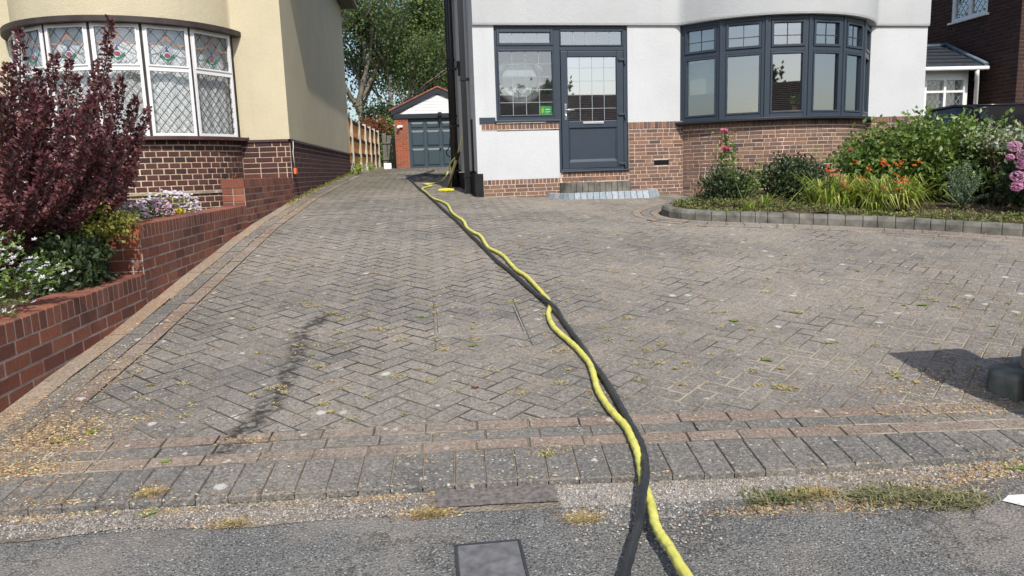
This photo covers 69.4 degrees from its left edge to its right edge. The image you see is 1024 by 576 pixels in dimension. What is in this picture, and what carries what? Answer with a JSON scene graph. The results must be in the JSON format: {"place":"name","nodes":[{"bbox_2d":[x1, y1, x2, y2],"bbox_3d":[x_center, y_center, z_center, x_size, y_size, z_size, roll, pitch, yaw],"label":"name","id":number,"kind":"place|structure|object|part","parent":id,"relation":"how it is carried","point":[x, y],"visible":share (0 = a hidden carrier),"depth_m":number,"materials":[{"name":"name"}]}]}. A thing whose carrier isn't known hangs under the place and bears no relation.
{"place":"outdoors","nodes":[
{"label":"outdoors","id":0,"kind":"place"},
{"bbox_2d":[0,213,178,308],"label":"garden soil","id":1,"kind":"structure","parent":0,"point":[22,296],"depth_m":5.43,"materials":[{"name":"brown soil"}]},
{"bbox_2d":[0,225,73,316],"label":"white flower plant","id":2,"kind":"object","parent":1,"relation":"on","point":[19,281],"visible":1,"depth_m":4.38,"materials":[{"name":"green plant"}]},
{"bbox_2d":[1,196,149,298],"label":"garden shrub","id":3,"kind":"object","parent":1,"relation":"on","point":[91,267],"visible":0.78,"depth_m":5.26,"materials":[{"name":"green plant"}]},
{"bbox_2d":[0,14,151,269],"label":"barberry bush","id":4,"kind":"object","parent":1,"relation":"on","point":[40,186],"visible":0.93,"depth_m":5.26,"materials":[{"name":"purple plant"}]},
{"bbox_2d":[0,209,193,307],"bbox_3d":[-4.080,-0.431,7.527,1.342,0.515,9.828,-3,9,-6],"label":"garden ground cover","id":5,"kind":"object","parent":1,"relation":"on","point":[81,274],"visible":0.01,"depth_m":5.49,"materials":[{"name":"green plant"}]},
{"bbox_2d":[118,201,151,218],"bbox_3d":[-3.402,-0.656,6.645,0.309,0.268,0.314,3,10,27],"label":"chrysanthemum","id":6,"kind":"object","parent":1,"relation":"on","point":[141,211],"visible":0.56,"depth_m":6.63,"materials":[{"name":"purple plant"}]},
{"bbox_2d":[136,198,175,218],"bbox_3d":[-3.405,-0.714,7.048,0.376,0.288,0.425,-3,9,-6],"label":"chrysanthemum","id":7,"kind":"object","parent":1,"relation":"on","point":[163,211],"visible":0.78,"depth_m":7.02,"materials":[{"name":"pink plant"}]},
{"bbox_2d":[136,189,201,217],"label":"aster plant","id":8,"kind":"object","parent":1,"relation":"on","point":[179,199],"visible":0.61,"depth_m":7.89,"materials":[{"name":"white plant"}]},
{"bbox_2d":[342,0,440,157],"label":"sky","id":9,"kind":"structure","parent":0,"point":[352,112],"materials":[{"name":"white"}]},
{"bbox_2d":[0,461,1023,575],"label":"pavement","id":10,"kind":"structure","parent":0,"point":[338,546],"depth_m":2.67,"materials":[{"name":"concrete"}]},
{"bbox_2d":[404,504,450,518],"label":"dry tuft","id":11,"kind":"object","parent":10,"relation":"on","point":[420,514],"visible":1,"depth_m":2.89,"materials":[{"name":"beige plant"}]},
{"bbox_2d":[454,539,528,575],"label":"utility cover","id":12,"kind":"object","parent":10,"relation":"on","point":[487,558],"visible":1,"depth_m":2.56,"materials":[{"name":"metal"}]},
{"bbox_2d":[0,460,1023,542],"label":"grit strip","id":13,"kind":"object","parent":10,"relation":"on","point":[430,501],"visible":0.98,"depth_m":2.95,"materials":[{"name":"grey gravel"}]},
{"bbox_2d":[136,508,157,516],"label":"weed","id":14,"kind":"object","parent":13,"relation":"on","point":[148,513],"visible":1,"depth_m":2.95,"materials":[{"name":"green plant"}]},
{"bbox_2d":[209,514,252,529],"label":"dry tuft","id":15,"kind":"object","parent":13,"relation":"on","point":[235,521],"visible":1,"depth_m":2.86,"materials":[{"name":"beige plant"}]},
{"bbox_2d":[435,484,558,507],"bbox_3d":[-0.065,0.844,3.006,0.497,0.013,0.137,-2,9,-3],"label":"asphalt patch","id":16,"kind":"object","parent":13,"relation":"on","point":[494,495],"visible":1,"depth_m":3.00,"materials":[{"name":"grey asphalt"}]},
{"bbox_2d":[1000,460,1023,469],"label":"weed","id":17,"kind":"object","parent":13,"relation":"on","point":[1020,467],"visible":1,"depth_m":3.14,"materials":[{"name":"green plant"}]},
{"bbox_2d":[560,509,608,524],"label":"dry tuft","id":18,"kind":"object","parent":10,"relation":"on","point":[584,517],"visible":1,"depth_m":2.83,"materials":[{"name":"beige plant"}]},
{"bbox_2d":[736,482,836,511],"bbox_3d":[1.080,0.828,2.944,0.399,0.034,0.260,-3,9,-6],"label":"grass tuft","id":19,"kind":"object","parent":10,"relation":"on","point":[775,495],"visible":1,"depth_m":2.93,"materials":[{"name":"green plant"}]},
{"bbox_2d":[768,484,845,500],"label":"grass tuft","id":20,"kind":"object","parent":10,"relation":"on","point":[821,491],"visible":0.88,"depth_m":2.97,"materials":[{"name":"plant"}]},
{"bbox_2d":[799,477,926,508],"bbox_3d":[1.413,0.820,2.954,0.567,0.031,0.318,0,9,11],"label":"grass tuft","id":21,"kind":"object","parent":10,"relation":"on","point":[885,496],"visible":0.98,"depth_m":2.94,"materials":[{"name":"green plant"}]},
{"bbox_2d":[885,482,1001,515],"bbox_3d":[1.687,0.822,2.881,0.540,0.034,0.306,-3,9,-6],"label":"grass tuft","id":22,"kind":"object","parent":10,"relation":"on","point":[938,498],"visible":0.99,"depth_m":2.88,"materials":[{"name":"green plant"}]},
{"bbox_2d":[1002,494,1023,505],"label":"paint mark","id":23,"kind":"object","parent":10,"relation":"on","point":[1016,499],"visible":1,"depth_m":2.88,"materials":[{"name":"white paint"}]},
{"bbox_2d":[0,362,1023,516],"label":"kerb","id":24,"kind":"structure","parent":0,"point":[776,456],"depth_m":3.18,"materials":[{"name":"grey concrete"}]},
{"bbox_2d":[130,486,173,497],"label":"dry tuft","id":25,"kind":"object","parent":24,"relation":"on","point":[150,491],"visible":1,"depth_m":3.04,"materials":[{"name":"beige plant"}]},
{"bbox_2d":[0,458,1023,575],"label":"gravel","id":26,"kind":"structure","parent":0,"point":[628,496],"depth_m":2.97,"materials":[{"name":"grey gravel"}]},
{"bbox_2d":[16,167,1023,510],"bbox_3d":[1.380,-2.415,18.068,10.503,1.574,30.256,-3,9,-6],"label":"driveway","id":27,"kind":"structure","parent":0,"point":[388,199],"depth_m":5.25,"materials":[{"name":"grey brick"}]},
{"bbox_2d":[82,429,97,433],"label":"weed","id":28,"kind":"object","parent":27,"relation":"on","point":[87,432],"visible":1,"depth_m":3.62,"materials":[{"name":"green plant"}]},
{"bbox_2d":[0,173,351,432],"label":"driveway edge strip","id":29,"kind":"object","parent":27,"relation":"on","point":[76,365],"visible":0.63,"depth_m":5.21,"materials":[{"name":"beige concrete"}]},
{"bbox_2d":[284,171,353,204],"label":"wall foot moss","id":30,"kind":"object","parent":27,"relation":"on","point":[311,191],"depth_m":14.87,"materials":[{"name":"green plant"}]},
{"bbox_2d":[384,163,391,168],"bbox_3d":[-4.854,-4.742,28.908,0.300,0.270,0.300,-3,9,-6],"label":"white tub","id":31,"kind":"object","parent":27,"relation":"on","point":[387,165],"visible":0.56,"depth_m":28.76,"materials":[{"name":"plastic"}]},
{"bbox_2d":[401,175,440,179],"bbox_3d":[-2.123,-2.734,18.167,0.697,0.091,1.603,0,9,12],"label":"cable","id":32,"kind":"object","parent":27,"relation":"on","point":[421,175],"visible":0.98,"depth_m":18.19,"materials":[{"name":"black rubber"}]},
{"bbox_2d":[406,170,449,178],"bbox_3d":[-1.995,-3.023,19.539,0.977,0.232,4.476,-1,9,5],"label":"cable","id":33,"kind":"object","parent":27,"relation":"on","point":[428,172],"visible":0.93,"depth_m":19.12,"materials":[{"name":"black rubber"}]},
{"bbox_2d":[425,157,454,183],"bbox_3d":[-1.506,-2.341,14.816,0.422,0.534,2.101,-4,9,-15],"label":"hose tail","id":34,"kind":"object","parent":27,"relation":"on","point":[446,174],"visible":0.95,"depth_m":14.03},
{"bbox_2d":[438,188,453,191],"bbox_3d":[-1.169,-1.742,13.156,0.289,0.063,0.096,-2,9,1],"label":"brush head","id":35,"kind":"object","parent":27,"relation":"on","point":[446,190],"visible":1,"depth_m":13.12},
{"bbox_2d":[447,136,462,186],"bbox_3d":[-1.070,-2.376,13.972,0.088,0.933,1.067,-5,10,-21],"label":"cleaning pole","id":36,"kind":"object","parent":27,"relation":"on","point":[457,154],"visible":0.96,"depth_m":13.91,"materials":[{"name":"yellow metal"}]},
{"bbox_2d":[435,305,525,337],"bbox_3d":[-0.248,0.237,5.335,0.610,0.083,0.704,-3,9,-6],"label":"access cover","id":37,"kind":"object","parent":27,"relation":"on","point":[453,322],"visible":0.99,"depth_m":5.31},
{"bbox_2d":[0,181,1023,476],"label":"red driveway border","id":38,"kind":"object","parent":27,"relation":"on","point":[202,293],"visible":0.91,"depth_m":3.52,"materials":[{"name":"brown brick"}]},
{"bbox_2d":[0,173,1023,466],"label":"brick edging","id":39,"kind":"object","parent":27,"relation":"on","point":[138,333],"visible":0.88,"depth_m":3.55,"materials":[{"name":"brick"}]},
{"bbox_2d":[0,197,1023,529],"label":"leaf litter","id":40,"kind":"object","parent":27,"relation":"on","point":[54,435],"visible":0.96,"depth_m":3.34,"materials":[{"name":"brown plant"}]},
{"bbox_2d":[409,178,649,575],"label":"air hose","id":41,"kind":"object","parent":27,"relation":"on","point":[630,553],"visible":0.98,"depth_m":3.47,"materials":[{"name":"rubber"}]},
{"bbox_2d":[421,183,693,575],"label":"water hose","id":42,"kind":"object","parent":27,"relation":"on","point":[672,552],"visible":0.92,"depth_m":3.57,"materials":[{"name":"yellow rubber"}]},
{"bbox_2d":[135,214,1023,455],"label":"moss tufts","id":43,"kind":"object","parent":27,"relation":"on","point":[522,391],"visible":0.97,"depth_m":4.70,"materials":[{"name":"green plant"}]},
{"bbox_2d":[547,189,659,199],"bbox_3d":[1.542,-1.515,12.145,1.915,0.148,0.665,-4,9,-10],"label":"doorstep","id":44,"kind":"object","parent":27,"relation":"on","point":[649,193],"visible":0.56,"depth_m":11.86,"materials":[{"name":"brick"}]},
{"bbox_2d":[560,180,630,192],"bbox_3d":[1.425,-1.660,12.290,1.236,0.214,0.316,-4,9,-10],"label":"doorstep","id":45,"kind":"object","parent":44,"relation":"on","point":[583,187],"visible":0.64,"depth_m":12.14,"materials":[{"name":"concrete"}]},
{"bbox_2d":[747,95,757,111],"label":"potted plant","id":46,"kind":"object","parent":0,"point":[753,103],"visible":0.78,"depth_m":12.11,"materials":[{"name":"white plant"}]},
{"bbox_2d":[672,184,1023,225],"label":"bed soil","id":47,"kind":"structure","parent":0,"point":[974,206],"depth_m":9.45,"materials":[{"name":"brown soil"}]},
{"bbox_2d":[694,161,763,200],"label":"evergreen shrub","id":48,"kind":"object","parent":47,"relation":"on","point":[721,185],"visible":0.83,"depth_m":10.44,"materials":[{"name":"green plant"}]},
{"bbox_2d":[710,128,768,202],"bbox_3d":[2.915,-1.551,9.396,0.758,0.975,0.385,-3,9,-6],"label":"rose bush","id":49,"kind":"object","parent":47,"relation":"on","point":[726,149],"visible":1,"depth_m":9.38,"materials":[{"name":"green plant"}]},
{"bbox_2d":[727,198,762,210],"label":"leafy tuft","id":50,"kind":"object","parent":47,"relation":"on","point":[748,206],"visible":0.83,"depth_m":9.41,"materials":[{"name":"green plant"}]},
{"bbox_2d":[752,192,779,206],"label":"leafy tuft","id":51,"kind":"object","parent":47,"relation":"on","point":[767,201],"visible":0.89,"depth_m":9.65,"materials":[{"name":"green plant"}]},
{"bbox_2d":[749,151,833,201],"bbox_3d":[3.942,-1.544,10.491,1.269,0.828,1.049,-3,9,-6],"label":"evergreen shrub","id":52,"kind":"object","parent":47,"relation":"on","point":[797,166],"visible":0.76,"depth_m":10.30,"materials":[{"name":"green plant"}]},
{"bbox_2d":[772,171,873,207],"bbox_3d":[4.072,-1.292,9.652,1.553,0.465,1.350,-3,9,-6],"label":"crocosmia","id":53,"kind":"object","parent":47,"relation":"on","point":[823,196],"visible":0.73,"depth_m":9.52,"materials":[{"name":"green plant"}]},
{"bbox_2d":[803,173,862,202],"bbox_3d":[4.404,-1.292,10.030,0.800,0.534,0.752,-7,10,-29],"label":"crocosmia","id":54,"kind":"object","parent":47,"relation":"on","point":[812,196],"visible":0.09,"depth_m":10.04,"materials":[{"name":"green plant"}]},
{"bbox_2d":[669,190,1023,224],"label":"bed ground cover","id":55,"kind":"object","parent":47,"relation":"on","point":[696,201],"visible":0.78,"depth_m":9.19,"materials":[{"name":"plant"}]},
{"bbox_2d":[805,159,902,207],"bbox_3d":[4.429,-1.379,9.744,1.443,0.619,1.280,6,12,42],"label":"crocosmia","id":56,"kind":"object","parent":47,"relation":"on","point":[845,200],"visible":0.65,"depth_m":9.58,"materials":[{"name":"green plant"}]},
{"bbox_2d":[838,124,912,185],"bbox_3d":[5.330,-1.811,10.612,1.322,1.070,1.248,-3,9,-6],"label":"bush","id":57,"kind":"object","parent":47,"relation":"on","point":[864,145],"visible":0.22,"depth_m":10.41,"materials":[{"name":"green plant"}]},
{"bbox_2d":[830,159,934,211],"bbox_3d":[4.713,-1.339,9.617,1.489,0.667,1.445,-3,9,-6],"label":"crocosmia","id":58,"kind":"object","parent":47,"relation":"on","point":[873,204],"visible":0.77,"depth_m":9.42,"materials":[{"name":"green plant"}]},
{"bbox_2d":[851,157,957,209],"bbox_3d":[5.016,-1.363,9.606,1.320,0.675,1.438,2,10,24],"label":"crocosmia","id":59,"kind":"object","parent":47,"relation":"on","point":[915,191],"visible":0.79,"depth_m":9.45,"materials":[{"name":"green plant"}]},
{"bbox_2d":[813,105,1021,203],"bbox_3d":[5.876,-1.845,10.491,2.715,1.496,2.483,-7,10,-27],"label":"laurel shrub","id":60,"kind":"object","parent":47,"relation":"on","point":[931,146],"visible":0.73,"depth_m":10.02,"materials":[{"name":"green plant"}]},
{"bbox_2d":[941,157,989,207],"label":"silver shrub","id":61,"kind":"object","parent":47,"relation":"on","point":[962,195],"visible":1,"depth_m":9.20,"materials":[{"name":"grey plant"}]},
{"bbox_2d":[937,112,1023,207],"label":"laurel shrub","id":62,"kind":"object","parent":47,"relation":"on","point":[995,183],"visible":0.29,"depth_m":9.73,"materials":[{"name":"green plant"}]},
{"bbox_2d":[960,119,1023,206],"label":"variegated shrub","id":63,"kind":"object","parent":47,"relation":"on","point":[998,142],"visible":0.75,"depth_m":9.59,"materials":[{"name":"green plant"}]},
{"bbox_2d":[995,138,1023,207],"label":"hydrangea","id":64,"kind":"object","parent":47,"relation":"on","point":[1013,175],"visible":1,"depth_m":8.95,"materials":[{"name":"pink plant"}]},
{"bbox_3d":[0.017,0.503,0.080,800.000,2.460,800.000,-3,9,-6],"label":"ground","id":65,"kind":"structure","parent":0,"visible":0},
{"bbox_2d":[0,177,293,412],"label":"garden wall","id":66,"kind":"structure","parent":65,"relation":"on","point":[43,338],"depth_m":5.75,"materials":[{"name":"red brick"}]},
{"bbox_2d":[174,208,185,213],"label":"yellow flower","id":67,"kind":"object","parent":66,"relation":"on","point":[179,210],"visible":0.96,"depth_m":7.52,"materials":[{"name":"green plant"}]},
{"bbox_2d":[0,0,357,214],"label":"house","id":68,"kind":"structure","parent":65,"relation":"on","point":[284,74],"depth_m":12.08,"materials":[{"name":"paint"}]},
{"bbox_2d":[8,33,22,101],"bbox_3d":[-7.595,-3.069,11.405,0.064,1.612,0.727,-9,12,-38],"label":"window","id":69,"kind":"structure","parent":68,"relation":"in","point":[10,40],"depth_m":11.51,"materials":[{"name":"white plastic"}]},
{"bbox_2d":[15,25,54,138],"bbox_3d":[-7.048,-3.015,10.951,0.657,1.612,0.064,3,10,27],"label":"window","id":70,"kind":"structure","parent":68,"relation":"in","point":[39,27],"depth_m":10.82,"materials":[{"name":"white plastic"}]},
{"bbox_2d":[43,22,95,137],"bbox_3d":[-6.401,-3.006,10.762,0.644,1.612,0.064,-1,9,5],"label":"window","id":71,"kind":"structure","parent":68,"relation":"in","point":[77,67],"depth_m":10.68,"materials":[{"name":"white plastic"}]},
{"bbox_2d":[89,22,149,135],"bbox_3d":[-5.737,-3.039,10.832,0.644,1.612,0.064,-5,9,-17],"label":"window","id":72,"kind":"structure","parent":68,"relation":"in","point":[115,67],"depth_m":10.80,"materials":[{"name":"white plastic"}]},
{"bbox_2d":[21,27,232,134],"bbox_3d":[-6.146,-3.123,11.441,3.109,1.562,1.189,-3,9,-6],"label":"net curtain","id":73,"kind":"object","parent":68,"relation":"hanging from","point":[131,55],"visible":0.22,"depth_m":11.20,"materials":[{"name":"fabric"}]},
{"bbox_2d":[141,24,197,135],"bbox_3d":[-5.151,-3.108,11.144,0.641,1.612,0.064,-9,12,-39],"label":"window","id":74,"kind":"structure","parent":68,"relation":"in","point":[149,67],"depth_m":11.11,"materials":[{"name":"white plastic"}]},
{"bbox_2d":[189,28,237,136],"bbox_3d":[-4.714,-3.214,11.714,0.064,1.612,0.772,3,10,26],"label":"window","id":75,"kind":"structure","parent":68,"relation":"in","point":[210,72],"depth_m":11.69,"materials":[{"name":"white plastic"}]},
{"bbox_2d":[345,47,356,113],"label":"broadleaf tree","id":76,"kind":"object","parent":65,"relation":"on","point":[349,108],"depth_m":51.14,"materials":[{"name":"green plant"}]},
{"bbox_2d":[348,117,380,171],"bbox_3d":[-5.549,-5.360,28.408,0.135,2.027,12.680,-3,9,-6],"label":"fence","id":77,"kind":"object","parent":65,"relation":"on","point":[362,137],"visible":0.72,"depth_m":26.77,"materials":[{"name":"wood"}]},
{"bbox_2d":[349,150,393,173],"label":"fence weeds","id":78,"kind":"object","parent":65,"relation":"on","point":[358,168],"visible":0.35,"depth_m":21.56,"materials":[{"name":"green plant"}]},
{"bbox_2d":[360,113,394,166],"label":"climbing shrub","id":79,"kind":"object","parent":65,"relation":"on","point":[380,127],"visible":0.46,"depth_m":35.91,"materials":[{"name":"green plant"}]},
{"bbox_2d":[343,3,425,103],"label":"broadleaf tree","id":80,"kind":"object","parent":65,"relation":"on","point":[397,93],"visible":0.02,"depth_m":55.71,"materials":[{"name":"green plant"}]},
{"bbox_2d":[382,133,396,167],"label":"old gate","id":81,"kind":"structure","parent":65,"relation":"on","point":[390,148],"depth_m":32.07,"materials":[{"name":"grey wood"}]},
{"bbox_2d":[341,0,446,122],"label":"broadleaf tree","id":82,"kind":"object","parent":65,"relation":"on","point":[361,21],"visible":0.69,"depth_m":41.62,"materials":[{"name":"green plant"}]},
{"bbox_2d":[348,78,447,166],"bbox_3d":[-4.417,-9.023,39.359,10.470,5.787,4.209,-5,10,-20],"label":"hedge","id":83,"kind":"object","parent":65,"relation":"on","point":[383,110],"visible":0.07,"depth_m":38.09,"materials":[{"name":"green plant"}]},
{"bbox_2d":[372,0,447,98],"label":"broadleaf tree","id":84,"kind":"object","parent":65,"relation":"on","point":[430,13],"visible":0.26,"depth_m":44.72,"materials":[{"name":"green plant"}]},
{"bbox_2d":[389,86,450,168],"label":"garage","id":85,"kind":"structure","parent":65,"relation":"on","point":[422,130],"depth_m":29.22,"materials":[{"name":"orange brick"}]},
{"bbox_2d":[408,118,450,167],"bbox_3d":[-2.814,-5.738,29.394,2.530,2.010,0.170,-3,9,-6],"label":"garage door","id":86,"kind":"structure","parent":85,"relation":"in","point":[428,139],"depth_m":29.34,"materials":[{"name":"grey paint"}]},
{"bbox_2d":[444,0,930,196],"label":"house","id":87,"kind":"structure","parent":65,"relation":"on","point":[620,100],"depth_m":12.25,"materials":[{"name":"white paint"}]},
{"bbox_2d":[499,53,544,106],"bbox_3d":[0.130,-3.494,12.424,0.882,0.883,0.144,-4,9,-10],"label":"round mirror","id":88,"kind":"object","parent":87,"relation":"attached to","point":[535,79],"visible":0.87,"depth_m":12.41,"materials":[{"name":"mirror"}]},
{"bbox_2d":[497,122,546,131],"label":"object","id":89,"kind":"object","parent":87,"relation":"attached to","point":[525,130],"visible":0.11,"depth_m":12.52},
{"bbox_2d":[497,49,554,116],"bbox_3d":[0.226,-3.322,12.005,0.925,1.050,0.062,-4,9,-10],"label":"porch window","id":90,"kind":"structure","parent":87,"relation":"in","point":[551,50],"depth_m":12.00,"materials":[{"name":"glass"}]},
{"bbox_2d":[540,106,551,114],"bbox_3d":[0.561,-2.921,12.173,0.195,0.145,0.008,-4,9,-10],"label":"sticker","id":91,"kind":"object","parent":87,"relation":"attached to","point":[545,110],"depth_m":12.17,"materials":[{"name":"green paper"}]},
{"bbox_2d":[560,51,626,168],"bbox_3d":[1.361,-2.937,12.233,1.104,1.905,0.163,-4,9,-10],"label":"front door","id":92,"kind":"structure","parent":87,"relation":"in","point":[591,82],"depth_m":12.26,"materials":[{"name":"plastic"}]},
{"bbox_2d":[690,29,714,94],"bbox_3d":[3.188,-3.779,12.322,0.470,1.070,0.040,5,11,37],"label":"roller blind","id":93,"kind":"object","parent":87,"relation":"attached to","point":[701,76],"visible":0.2,"depth_m":12.34,"materials":[{"name":"white fabric"}]},
{"bbox_2d":[788,93,799,109],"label":"potted plant","id":94,"kind":"object","parent":87,"relation":"on","point":[796,101],"visible":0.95,"depth_m":12.10,"materials":[{"name":"green plant"}]},
{"bbox_2d":[661,195,1023,236],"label":"bed edging","id":95,"kind":"object","parent":65,"relation":"on","point":[903,223],"visible":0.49,"depth_m":8.81,"materials":[{"name":"concrete"}]},
{"bbox_2d":[923,43,989,115],"bbox_3d":[9.484,-4.391,18.234,2.314,3.102,3.330,-3,9,-6],"label":"porch","id":96,"kind":"object","parent":65,"relation":"on","point":[949,66],"visible":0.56,"depth_m":16.94,"materials":[{"name":"white plastic"}]},
{"bbox_2d":[923,77,965,115],"bbox_3d":[9.885,-4.382,16.966,1.019,0.855,0.112,-3,9,-6],"label":"window","id":97,"kind":"structure","parent":96,"relation":"in","point":[962,90],"depth_m":16.92,"materials":[{"name":"white plastic"}]},
{"bbox_2d":[923,103,1023,180],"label":"parked car","id":98,"kind":"object","parent":65,"relation":"on","point":[998,110],"visible":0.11,"depth_m":13.91,"materials":[{"name":"black paint"}]},
{"bbox_3d":[9.228,-3.335,14.648,1.700,0.550,2.800,-3,9,-6],"label":"window glass","id":99,"kind":"part","parent":98,"relation":"part of","materials":[{"name":"black glass"}]},
{"bbox_2d":[927,0,1023,104],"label":"house","id":100,"kind":"structure","parent":65,"relation":"on","point":[991,32],"depth_m":16.82,"materials":[{"name":"brown brick"}]},
{"bbox_2d":[947,0,988,25],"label":"side window","id":101,"kind":"structure","parent":100,"relation":"in","point":[955,19],"depth_m":17.41,"materials":[{"name":"white plastic"}]},
{"bbox_2d":[1020,347,1023,367],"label":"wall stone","id":102,"kind":"object","parent":65,"relation":"on","point":[1022,359],"visible":0.22,"depth_m":3.92,"materials":[{"name":"grey stone"}]}
]}

